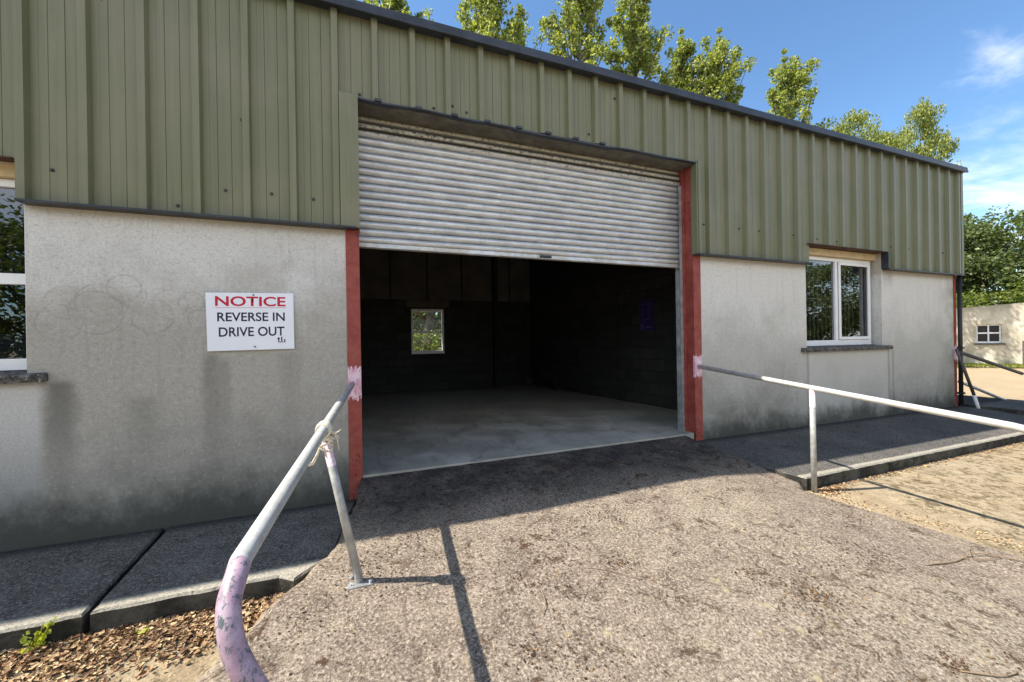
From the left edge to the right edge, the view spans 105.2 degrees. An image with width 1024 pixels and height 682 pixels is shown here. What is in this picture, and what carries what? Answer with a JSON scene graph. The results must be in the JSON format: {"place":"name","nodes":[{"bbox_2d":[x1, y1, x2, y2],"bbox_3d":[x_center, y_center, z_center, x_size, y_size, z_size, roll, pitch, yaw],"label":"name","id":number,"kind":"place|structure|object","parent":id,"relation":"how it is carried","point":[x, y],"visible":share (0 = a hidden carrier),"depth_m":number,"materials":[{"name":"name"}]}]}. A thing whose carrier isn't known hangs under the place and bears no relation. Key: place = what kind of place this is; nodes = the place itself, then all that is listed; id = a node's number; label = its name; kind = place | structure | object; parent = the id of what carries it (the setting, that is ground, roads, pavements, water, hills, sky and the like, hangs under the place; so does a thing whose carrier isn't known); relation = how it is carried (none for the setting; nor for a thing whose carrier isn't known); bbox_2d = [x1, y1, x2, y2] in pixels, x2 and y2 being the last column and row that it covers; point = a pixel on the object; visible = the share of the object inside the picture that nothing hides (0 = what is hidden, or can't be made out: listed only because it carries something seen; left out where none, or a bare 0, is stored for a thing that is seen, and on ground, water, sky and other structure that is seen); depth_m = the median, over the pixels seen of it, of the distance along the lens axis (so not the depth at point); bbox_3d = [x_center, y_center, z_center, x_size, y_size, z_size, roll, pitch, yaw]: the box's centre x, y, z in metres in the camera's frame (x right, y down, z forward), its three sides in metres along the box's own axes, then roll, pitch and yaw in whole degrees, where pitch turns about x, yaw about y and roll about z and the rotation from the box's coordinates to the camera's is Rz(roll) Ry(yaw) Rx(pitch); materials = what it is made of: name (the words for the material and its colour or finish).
{"place":"outdoors","nodes":[
{"label":"outdoors","id":0,"kind":"place"},
{"bbox_2d":[0,528,163,655],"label":"pavement","id":1,"kind":"structure","parent":0,"point":[71,585],"depth_m":2.56,"materials":[{"name":"concrete"}]},
{"bbox_2d":[90,499,356,634],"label":"pavement","id":2,"kind":"structure","parent":0,"point":[179,570],"depth_m":2.72,"materials":[{"name":"concrete"}]},
{"bbox_2d":[0,349,1023,681],"bbox_3d":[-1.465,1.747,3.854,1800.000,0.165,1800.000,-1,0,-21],"label":"ground","id":3,"kind":"structure","parent":0,"point":[976,491],"depth_m":3.89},
{"bbox_2d":[19,616,57,653],"bbox_3d":[-2.584,1.623,2.129,0.124,0.185,0.121,-1,0,-3],"label":"weed","id":4,"kind":"object","parent":3,"relation":"on","point":[24,641],"visible":0.93,"depth_m":2.13,"materials":[{"name":"green plant"}]},
{"bbox_2d":[135,626,148,634],"bbox_3d":[-2.116,1.668,2.240,0.064,0.045,0.055,-1,0,-41],"label":"weed","id":5,"kind":"object","parent":3,"relation":"on","point":[143,631],"visible":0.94,"depth_m":2.24,"materials":[{"name":"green plant"}]},
{"bbox_2d":[0,592,284,681],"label":"fallen leaves","id":6,"kind":"object","parent":3,"relation":"on","point":[186,626],"visible":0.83,"depth_m":2.14,"materials":[{"name":"brown plant"}]},
{"bbox_2d":[363,0,433,20],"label":"poplar tree","id":7,"kind":"object","parent":3,"relation":"on","point":[397,5],"visible":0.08,"depth_m":17.14,"materials":[{"name":"green plant"}]},
{"bbox_2d":[413,311,440,350],"bbox_3d":[-3.158,-1.208,16.323,4.909,5.946,2.512,-1,0,-21],"label":"leaning tree","id":8,"kind":"object","parent":3,"relation":"on","point":[428,322],"visible":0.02,"depth_m":16.23,"materials":[{"name":"plant"}]},
{"bbox_2d":[413,329,440,350],"bbox_3d":[-3.825,0.661,14.717,2.919,2.747,2.788,-1,0,29],"label":"shrub","id":9,"kind":"object","parent":3,"relation":"on","point":[419,339],"visible":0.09,"depth_m":14.55,"materials":[{"name":"green plant"}]},
{"bbox_2d":[413,311,441,347],"bbox_3d":[-4.798,-2.511,20.884,7.930,8.407,7.094,-1,0,12],"label":"oak tree","id":10,"kind":"object","parent":3,"relation":"on","point":[418,325],"visible":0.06,"depth_m":19.45,"materials":[{"name":"green plant"}]},
{"bbox_2d":[431,327,441,349],"bbox_3d":[-2.052,0.306,18.189,3.485,3.434,3.649,-1,0,4],"label":"shrub","id":11,"kind":"object","parent":3,"relation":"on","point":[438,337],"depth_m":17.57,"materials":[{"name":"green plant"}]},
{"bbox_2d":[0,0,967,551],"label":"warehouse","id":12,"kind":"structure","parent":3,"relation":"on","point":[362,182],"depth_m":4.21,"materials":[{"name":"metal"}]},
{"bbox_2d":[0,164,47,383],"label":"window","id":13,"kind":"structure","parent":12,"relation":"in","point":[7,172],"depth_m":3.03,"materials":[{"name":"white plastic"}]},
{"bbox_2d":[205,292,293,350],"bbox_3d":[-2.337,-0.176,3.505,0.675,0.522,0.022,-1,0,-21],"label":"notice sign","id":14,"kind":"object","parent":12,"relation":"attached to","point":[249,321],"visible":1,"depth_m":3.50,"materials":[{"name":"white plastic"}]},
{"bbox_2d":[411,309,443,353],"bbox_3d":[-2.279,-0.257,10.568,0.876,1.206,0.065,-1,0,-21],"label":"window","id":15,"kind":"structure","parent":12,"relation":"in","point":[442,310],"depth_m":10.55,"materials":[{"name":"white plastic"}]},
{"bbox_2d":[639,298,653,330],"bbox_3d":[2.635,-0.513,7.669,0.006,0.620,0.380,-1,0,-28],"label":"poster","id":16,"kind":"object","parent":12,"relation":"attached to","point":[646,314],"visible":1,"depth_m":7.66,"materials":[{"name":"paper"}]},
{"bbox_2d":[801,248,892,352],"bbox_3d":[5.573,-0.688,6.709,2.340,1.707,0.434,-1,0,-21],"label":"window","id":17,"kind":"structure","parent":12,"relation":"in","point":[844,258],"depth_m":6.72,"materials":[{"name":"white plastic"}]},
{"bbox_2d":[454,0,528,44],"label":"poplar tree","id":18,"kind":"object","parent":3,"relation":"on","point":[487,23],"visible":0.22,"depth_m":17.34,"materials":[{"name":"green plant"}]},
{"bbox_2d":[500,4,548,49],"bbox_3d":[0.358,-8.248,21.089,4.054,19.704,3.959,-1,0,-22],"label":"poplar tree","id":19,"kind":"object","parent":3,"relation":"on","point":[525,35],"depth_m":20.30,"materials":[{"name":"green plant"}]},
{"bbox_2d":[538,0,619,65],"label":"poplar tree","id":20,"kind":"object","parent":3,"relation":"on","point":[573,23],"visible":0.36,"depth_m":18.93,"materials":[{"name":"green plant"}]},
{"bbox_2d":[196,436,1023,681],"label":"ramp","id":21,"kind":"structure","parent":3,"relation":"on","point":[668,626],"depth_m":2.45,"materials":[{"name":"concrete"}]},
{"bbox_2d":[215,381,372,681],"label":"handrail","id":22,"kind":"object","parent":21,"relation":"on","point":[239,661],"visible":0.98,"depth_m":1.16,"materials":[{"name":"white metal"}]},
{"bbox_2d":[308,420,340,465],"bbox_3d":[-1.144,0.619,2.391,0.194,0.257,0.097,-1,0,-8],"label":"tied cord","id":23,"kind":"object","parent":22,"relation":"attached to","point":[327,437],"visible":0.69,"depth_m":2.36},
{"bbox_2d":[584,567,639,578],"bbox_3d":[0.656,1.516,2.561,0.357,0.023,0.020,-1,0,17],"label":"twig","id":24,"kind":"object","parent":21,"relation":"on","point":[612,571],"visible":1,"depth_m":2.57,"materials":[{"name":"wood"}]},
{"bbox_2d":[248,444,1023,681],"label":"fallen leaves","id":25,"kind":"object","parent":21,"relation":"on","point":[810,590],"visible":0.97,"depth_m":2.46,"materials":[{"name":"brown plant"}]},
{"bbox_2d":[698,364,1023,492],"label":"handrail","id":26,"kind":"object","parent":21,"relation":"on","point":[812,389],"visible":0.93,"depth_m":3.94,"materials":[{"name":"white metal"}]},
{"bbox_2d":[925,546,1023,564],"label":"twig","id":27,"kind":"object","parent":21,"relation":"on","point":[971,554],"visible":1,"depth_m":2.86,"materials":[{"name":"brown wood"}]},
{"bbox_2d":[960,670,1017,676],"bbox_3d":[2.325,1.612,1.894,0.280,0.018,0.031,-1,0,0],"label":"twig","id":28,"kind":"object","parent":21,"relation":"on","point":[989,674],"visible":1,"depth_m":1.89,"materials":[{"name":"brown wood"}]},
{"bbox_2d":[601,0,676,86],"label":"poplar tree","id":29,"kind":"object","parent":3,"relation":"on","point":[638,54],"visible":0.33,"depth_m":20.44,"materials":[{"name":"green plant"}]},
{"bbox_2d":[652,27,722,99],"bbox_3d":[10.405,-8.655,23.384,4.283,20.179,4.519,-1,0,25],"label":"poplar tree","id":30,"kind":"object","parent":3,"relation":"on","point":[684,51],"visible":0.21,"depth_m":22.60,"materials":[{"name":"green plant"}]},
{"bbox_2d":[685,27,756,104],"bbox_3d":[12.370,-8.695,23.459,4.546,20.201,4.655,-1,0,39],"label":"poplar tree","id":31,"kind":"object","parent":3,"relation":"on","point":[728,83],"visible":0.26,"depth_m":22.74,"materials":[{"name":"green plant"}]},
{"bbox_2d":[764,48,836,129],"bbox_3d":[17.722,-8.720,24.843,4.165,20.056,4.421,-1,0,-13],"label":"poplar tree","id":32,"kind":"object","parent":3,"relation":"on","point":[793,82],"visible":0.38,"depth_m":24.28,"materials":[{"name":"green plant"}]},
{"bbox_2d":[831,108,910,151],"bbox_3d":[17.458,-5.129,19.498,3.850,12.894,4.112,-1,0,-44],"label":"ash tree","id":33,"kind":"object","parent":3,"relation":"on","point":[853,122],"visible":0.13,"depth_m":18.65,"materials":[{"name":"green plant"}]},
{"bbox_2d":[811,442,1023,552],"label":"fallen leaves","id":34,"kind":"object","parent":3,"relation":"on","point":[825,490],"visible":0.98,"depth_m":4.15,"materials":[{"name":"brown plant"}]},
{"bbox_2d":[890,96,963,165],"bbox_3d":[20.677,-5.524,20.074,3.208,13.579,3.426,-1,0,22],"label":"ash tree","id":35,"kind":"object","parent":3,"relation":"on","point":[928,122],"visible":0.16,"depth_m":19.36,"materials":[{"name":"green plant"}]},
{"bbox_2d":[956,291,977,307],"bbox_3d":[25.802,-1.086,23.986,4.841,4.770,5.068,-1,0,-21],"label":"shrub","id":36,"kind":"object","parent":3,"relation":"on","point":[965,300],"visible":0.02,"depth_m":22.71,"materials":[{"name":"green plant"}]},
{"bbox_2d":[955,349,1023,408],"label":"side handrail","id":37,"kind":"object","parent":3,"relation":"on","point":[969,383],"visible":0.91,"depth_m":7.84,"materials":[{"name":"metal"}]},
{"bbox_2d":[955,205,1023,305],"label":"oak tree","id":38,"kind":"object","parent":3,"relation":"on","point":[986,261],"visible":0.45,"depth_m":23.87,"materials":[{"name":"green plant"}]},
{"bbox_2d":[956,303,1023,367],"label":"outbuilding","id":39,"kind":"structure","parent":3,"relation":"on","point":[994,333],"depth_m":18.77,"materials":[{"name":"beige paint"}]},
{"bbox_2d":[974,324,1005,344],"bbox_3d":[23.032,-0.311,18.890,0.990,0.982,0.220,-1,0,39],"label":"window","id":40,"kind":"structure","parent":39,"relation":"in","point":[987,334],"depth_m":18.93,"materials":[{"name":"white plastic"}]},
{"bbox_2d":[956,212,1023,304],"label":"oak tree","id":41,"kind":"object","parent":3,"relation":"on","point":[967,218],"visible":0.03,"depth_m":25.58,"materials":[{"name":"green plant"}]},
{"bbox_2d":[957,362,1023,367],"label":"grass","id":42,"kind":"structure","parent":3,"relation":"on","point":[989,365],"depth_m":18.33,"materials":[{"name":"green plant"}]},
{"bbox_2d":[962,277,1023,307],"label":"shrub","id":43,"kind":"object","parent":3,"relation":"on","point":[1011,296],"visible":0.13,"depth_m":22.43,"materials":[{"name":"green plant"}]},
{"bbox_2d":[1012,238,1023,273],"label":"oak tree","id":44,"kind":"object","parent":3,"relation":"on","point":[1017,239],"visible":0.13,"depth_m":26.50,"materials":[{"name":"green plant"}]},
{"bbox_2d":[1022,341,1023,367],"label":"marker post","id":45,"kind":"object","parent":3,"relation":"on","point":[1023,352],"visible":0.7,"depth_m":18.01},
{"bbox_2d":[358,0,1023,324],"label":"sky","id":46,"kind":"structure","parent":0,"point":[879,57],"materials":[{"name":"blue"}]},
{"bbox_2d":[698,430,888,490],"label":"pavement","id":47,"kind":"structure","parent":0,"point":[785,454],"depth_m":4.76,"materials":[{"name":"concrete"}]},
{"bbox_2d":[780,417,986,471],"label":"pavement","id":48,"kind":"structure","parent":0,"point":[897,446],"depth_m":5.49,"materials":[{"name":"concrete"}]},
{"bbox_2d":[873,406,1023,448],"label":"pavement","id":49,"kind":"structure","parent":0,"point":[994,437],"depth_m":6.41,"materials":[{"name":"concrete"}]},
{"bbox_2d":[957,395,1023,414],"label":"pavement","id":50,"kind":"structure","parent":0,"point":[1007,406],"depth_m":7.80,"materials":[{"name":"concrete"}]}
]}

